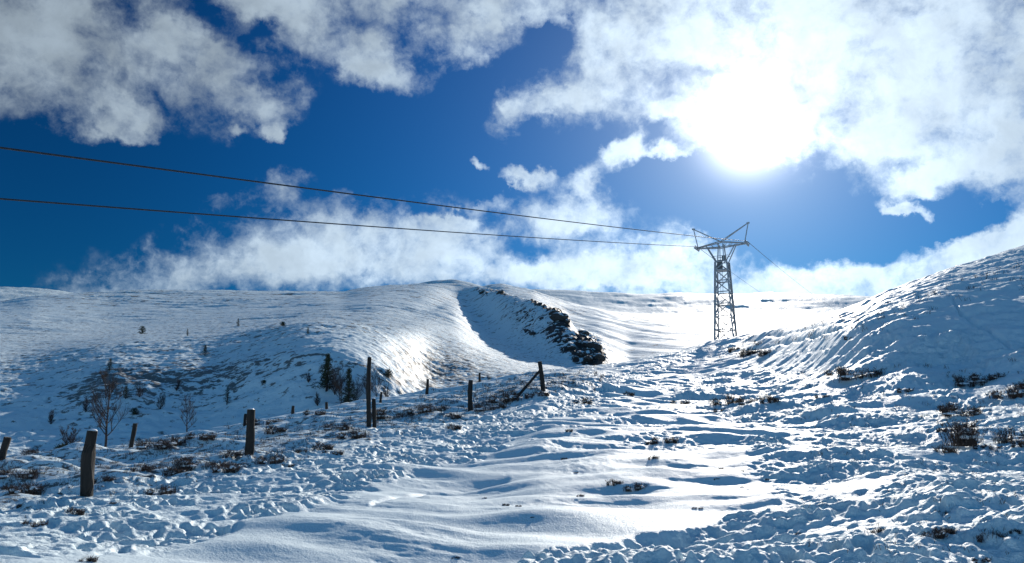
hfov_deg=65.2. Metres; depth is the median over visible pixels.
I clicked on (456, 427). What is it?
heather clump
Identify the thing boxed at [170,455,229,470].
heather clump
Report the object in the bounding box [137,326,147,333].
pine tree
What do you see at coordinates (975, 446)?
heather clump
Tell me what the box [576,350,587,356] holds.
boulder
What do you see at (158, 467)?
heather clump
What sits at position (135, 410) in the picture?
pine tree
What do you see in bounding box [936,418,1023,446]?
heather clump
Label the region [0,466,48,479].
heather clump
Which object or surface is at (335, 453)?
heather clump
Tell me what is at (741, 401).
heather clump
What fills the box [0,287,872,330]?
distant hill
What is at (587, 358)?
boulder
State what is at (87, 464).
fence post
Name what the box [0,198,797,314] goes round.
lift rope
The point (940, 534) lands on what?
heather clump
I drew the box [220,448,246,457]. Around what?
heather clump
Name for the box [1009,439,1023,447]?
heather clump
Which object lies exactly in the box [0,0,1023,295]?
sky
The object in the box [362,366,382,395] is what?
bare tree
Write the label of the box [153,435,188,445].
heather clump
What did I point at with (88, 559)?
heather clump
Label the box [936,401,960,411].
heather clump
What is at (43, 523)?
heather clump
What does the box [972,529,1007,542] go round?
heather clump
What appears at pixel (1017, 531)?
heather clump
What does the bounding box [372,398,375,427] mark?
fence post
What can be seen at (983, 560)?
heather clump
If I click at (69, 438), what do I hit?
shrub
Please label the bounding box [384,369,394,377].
pine tree
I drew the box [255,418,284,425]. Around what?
heather clump
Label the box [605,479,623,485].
heather clump
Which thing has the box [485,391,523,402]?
heather clump
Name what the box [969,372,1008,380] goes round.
heather clump
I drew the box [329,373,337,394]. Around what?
bare tree
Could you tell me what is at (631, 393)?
heather clump
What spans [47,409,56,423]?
bare tree
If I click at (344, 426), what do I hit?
heather clump
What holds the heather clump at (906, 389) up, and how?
on the snowy ground
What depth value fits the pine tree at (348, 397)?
129.90 m
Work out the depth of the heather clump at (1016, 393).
23.31 m
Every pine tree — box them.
[106,358,113,370]
[121,386,131,398]
[128,408,139,414]
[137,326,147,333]
[202,345,209,354]
[223,386,231,404]
[311,352,336,391]
[338,368,358,402]
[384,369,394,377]
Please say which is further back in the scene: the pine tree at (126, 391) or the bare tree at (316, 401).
the pine tree at (126, 391)
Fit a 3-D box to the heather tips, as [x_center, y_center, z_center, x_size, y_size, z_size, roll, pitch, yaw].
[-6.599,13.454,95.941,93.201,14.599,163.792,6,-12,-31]
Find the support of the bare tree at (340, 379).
on the snowy ground
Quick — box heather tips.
[0,263,1023,554]
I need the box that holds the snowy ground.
[0,245,1023,562]
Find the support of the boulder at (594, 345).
on the hill at (57, 352)
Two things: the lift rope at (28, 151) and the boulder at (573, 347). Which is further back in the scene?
the boulder at (573, 347)
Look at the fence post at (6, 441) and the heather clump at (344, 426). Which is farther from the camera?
the fence post at (6, 441)
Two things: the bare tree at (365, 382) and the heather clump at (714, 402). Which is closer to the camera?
the heather clump at (714, 402)
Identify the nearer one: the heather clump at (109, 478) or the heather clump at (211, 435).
the heather clump at (109, 478)
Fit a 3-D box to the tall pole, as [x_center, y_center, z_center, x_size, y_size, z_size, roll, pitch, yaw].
[-4.182,3.397,23.403,0.188,2.420,0.156,0,-10,0]
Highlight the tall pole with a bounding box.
[366,356,371,426]
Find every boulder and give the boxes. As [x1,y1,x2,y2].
[549,312,568,320]
[568,345,578,348]
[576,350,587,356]
[578,330,589,335]
[583,355,592,361]
[585,341,602,349]
[590,353,605,361]
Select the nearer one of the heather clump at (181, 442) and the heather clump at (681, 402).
the heather clump at (181, 442)
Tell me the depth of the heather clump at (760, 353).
59.97 m
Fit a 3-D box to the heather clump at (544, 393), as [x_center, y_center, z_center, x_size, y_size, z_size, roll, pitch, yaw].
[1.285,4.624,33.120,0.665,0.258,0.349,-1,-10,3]
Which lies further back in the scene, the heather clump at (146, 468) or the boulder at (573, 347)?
the boulder at (573, 347)
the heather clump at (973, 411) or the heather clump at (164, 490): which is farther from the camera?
the heather clump at (973, 411)
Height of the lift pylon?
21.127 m
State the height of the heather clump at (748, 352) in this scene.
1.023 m
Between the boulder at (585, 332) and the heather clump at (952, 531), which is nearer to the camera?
the heather clump at (952, 531)
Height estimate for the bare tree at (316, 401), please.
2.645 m
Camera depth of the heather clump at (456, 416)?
29.36 m
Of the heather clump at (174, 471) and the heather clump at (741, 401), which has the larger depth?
the heather clump at (741, 401)
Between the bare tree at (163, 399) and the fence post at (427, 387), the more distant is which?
the bare tree at (163, 399)
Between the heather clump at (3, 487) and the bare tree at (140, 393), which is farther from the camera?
the bare tree at (140, 393)
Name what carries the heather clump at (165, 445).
on the snowy ground
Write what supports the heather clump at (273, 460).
on the snowy ground
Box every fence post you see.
[0,437,10,460]
[80,429,97,496]
[129,423,137,447]
[243,414,246,425]
[244,408,254,455]
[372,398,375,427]
[425,379,428,394]
[468,379,472,411]
[519,361,544,395]
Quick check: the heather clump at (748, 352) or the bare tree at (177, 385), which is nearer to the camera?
the heather clump at (748, 352)
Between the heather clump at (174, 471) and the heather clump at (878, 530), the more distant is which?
the heather clump at (174, 471)
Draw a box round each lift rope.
[0,147,836,310]
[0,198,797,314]
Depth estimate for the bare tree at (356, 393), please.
132.02 m
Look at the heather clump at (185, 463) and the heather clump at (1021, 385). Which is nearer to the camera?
the heather clump at (185, 463)
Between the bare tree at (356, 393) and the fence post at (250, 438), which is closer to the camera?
the fence post at (250, 438)
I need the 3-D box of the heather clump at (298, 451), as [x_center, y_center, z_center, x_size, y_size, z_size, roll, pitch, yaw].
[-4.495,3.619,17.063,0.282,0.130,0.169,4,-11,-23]
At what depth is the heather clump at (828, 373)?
31.68 m
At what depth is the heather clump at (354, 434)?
20.57 m
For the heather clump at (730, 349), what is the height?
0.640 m
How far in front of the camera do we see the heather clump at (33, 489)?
14.95 m
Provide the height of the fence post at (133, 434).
1.562 m
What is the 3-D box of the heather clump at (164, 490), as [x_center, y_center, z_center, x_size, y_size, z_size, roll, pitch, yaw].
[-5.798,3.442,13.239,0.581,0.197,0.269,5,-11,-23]
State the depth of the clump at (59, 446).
35.07 m
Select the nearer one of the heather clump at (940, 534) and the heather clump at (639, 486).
the heather clump at (940, 534)
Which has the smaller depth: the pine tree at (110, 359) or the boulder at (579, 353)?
the pine tree at (110, 359)
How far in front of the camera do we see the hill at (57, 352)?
242.57 m
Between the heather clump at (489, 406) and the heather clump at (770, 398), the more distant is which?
the heather clump at (489, 406)
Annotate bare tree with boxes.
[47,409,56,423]
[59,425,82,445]
[83,396,89,411]
[87,367,130,446]
[136,383,145,396]
[154,393,165,408]
[172,380,179,390]
[178,393,196,431]
[314,392,320,405]
[329,361,347,403]
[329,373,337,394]
[351,378,363,400]
[361,371,374,391]
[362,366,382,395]
[382,384,389,396]
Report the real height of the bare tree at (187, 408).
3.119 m
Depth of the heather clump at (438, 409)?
33.05 m
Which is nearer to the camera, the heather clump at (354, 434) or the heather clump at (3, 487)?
the heather clump at (3, 487)
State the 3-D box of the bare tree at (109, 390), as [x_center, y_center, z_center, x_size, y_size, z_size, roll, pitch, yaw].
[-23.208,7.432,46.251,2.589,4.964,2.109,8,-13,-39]
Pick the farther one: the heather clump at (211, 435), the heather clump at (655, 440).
the heather clump at (211, 435)
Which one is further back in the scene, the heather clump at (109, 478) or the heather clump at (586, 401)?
the heather clump at (586, 401)
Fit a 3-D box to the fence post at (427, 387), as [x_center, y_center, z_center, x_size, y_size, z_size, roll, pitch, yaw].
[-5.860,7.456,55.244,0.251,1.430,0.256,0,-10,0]
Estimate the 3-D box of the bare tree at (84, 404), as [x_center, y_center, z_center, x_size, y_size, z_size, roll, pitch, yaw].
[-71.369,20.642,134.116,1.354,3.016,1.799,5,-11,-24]
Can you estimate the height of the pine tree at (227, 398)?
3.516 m
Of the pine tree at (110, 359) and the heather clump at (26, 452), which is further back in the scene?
the pine tree at (110, 359)
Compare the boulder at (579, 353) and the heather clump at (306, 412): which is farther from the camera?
the boulder at (579, 353)
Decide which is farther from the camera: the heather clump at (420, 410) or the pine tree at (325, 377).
the pine tree at (325, 377)
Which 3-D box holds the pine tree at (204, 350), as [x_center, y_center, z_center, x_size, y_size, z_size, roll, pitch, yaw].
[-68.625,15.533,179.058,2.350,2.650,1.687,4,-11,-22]
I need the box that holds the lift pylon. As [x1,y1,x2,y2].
[692,222,749,339]
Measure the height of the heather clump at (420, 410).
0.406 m
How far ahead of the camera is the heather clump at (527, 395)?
33.78 m
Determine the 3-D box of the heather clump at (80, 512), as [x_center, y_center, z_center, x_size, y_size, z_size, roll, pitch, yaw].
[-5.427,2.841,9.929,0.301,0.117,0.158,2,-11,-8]
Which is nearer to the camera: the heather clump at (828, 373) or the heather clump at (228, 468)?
the heather clump at (228, 468)
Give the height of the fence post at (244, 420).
0.922 m
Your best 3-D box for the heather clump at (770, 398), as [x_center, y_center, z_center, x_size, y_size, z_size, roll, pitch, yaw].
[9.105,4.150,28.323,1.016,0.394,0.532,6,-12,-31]
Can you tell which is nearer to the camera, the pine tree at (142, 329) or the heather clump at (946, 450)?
the heather clump at (946, 450)
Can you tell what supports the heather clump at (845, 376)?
on the snowy ground
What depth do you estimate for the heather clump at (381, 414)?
29.70 m
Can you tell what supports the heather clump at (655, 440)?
on the snowy ground
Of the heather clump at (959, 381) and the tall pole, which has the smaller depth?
the tall pole
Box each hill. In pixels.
[0,279,756,455]
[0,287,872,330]
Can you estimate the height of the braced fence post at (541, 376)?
1.886 m
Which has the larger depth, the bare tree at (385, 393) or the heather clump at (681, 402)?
the bare tree at (385, 393)
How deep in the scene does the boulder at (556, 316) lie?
463.52 m
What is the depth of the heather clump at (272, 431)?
30.12 m
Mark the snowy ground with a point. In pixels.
(410, 495)
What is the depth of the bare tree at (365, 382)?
135.53 m
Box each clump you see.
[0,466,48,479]
[0,485,15,489]
[5,481,49,494]
[20,448,43,454]
[21,519,48,526]
[53,443,66,448]
[62,507,88,514]
[79,556,98,561]
[94,473,115,483]
[129,464,154,472]
[134,439,177,449]
[143,484,179,495]
[144,464,167,469]
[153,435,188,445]
[159,466,189,476]
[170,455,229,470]
[185,432,218,439]
[210,461,242,472]
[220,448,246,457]
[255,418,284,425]
[255,453,288,464]
[264,424,287,433]
[295,449,307,452]
[304,410,326,414]
[308,441,335,450]
[322,423,353,430]
[322,449,344,454]
[335,428,369,438]
[371,407,414,419]
[404,404,434,413]
[422,404,448,410]
[446,412,461,418]
[446,423,461,429]
[472,401,510,411]
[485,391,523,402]
[512,391,536,398]
[537,391,549,395]
[572,396,594,403]
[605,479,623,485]
[623,391,634,395]
[623,481,647,491]
[651,436,680,443]
[669,400,689,403]
[709,393,744,405]
[727,347,739,352]
[737,397,758,404]
[738,346,758,356]
[755,347,770,356]
[759,393,780,403]
[823,366,849,375]
[835,366,886,380]
[871,527,885,533]
[896,387,913,392]
[919,527,949,538]
[931,444,958,453]
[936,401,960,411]
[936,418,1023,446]
[938,405,984,416]
[940,526,958,533]
[952,374,990,386]
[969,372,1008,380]
[972,444,990,448]
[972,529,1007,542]
[972,557,991,562]
[986,385,1023,398]
[1007,528,1022,533]
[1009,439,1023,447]
[1012,381,1023,388]
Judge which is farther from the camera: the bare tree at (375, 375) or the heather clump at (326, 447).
the bare tree at (375, 375)
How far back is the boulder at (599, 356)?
378.95 m
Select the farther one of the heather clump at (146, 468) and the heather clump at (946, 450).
the heather clump at (146, 468)
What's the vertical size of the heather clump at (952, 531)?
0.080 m
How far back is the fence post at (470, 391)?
32.57 m

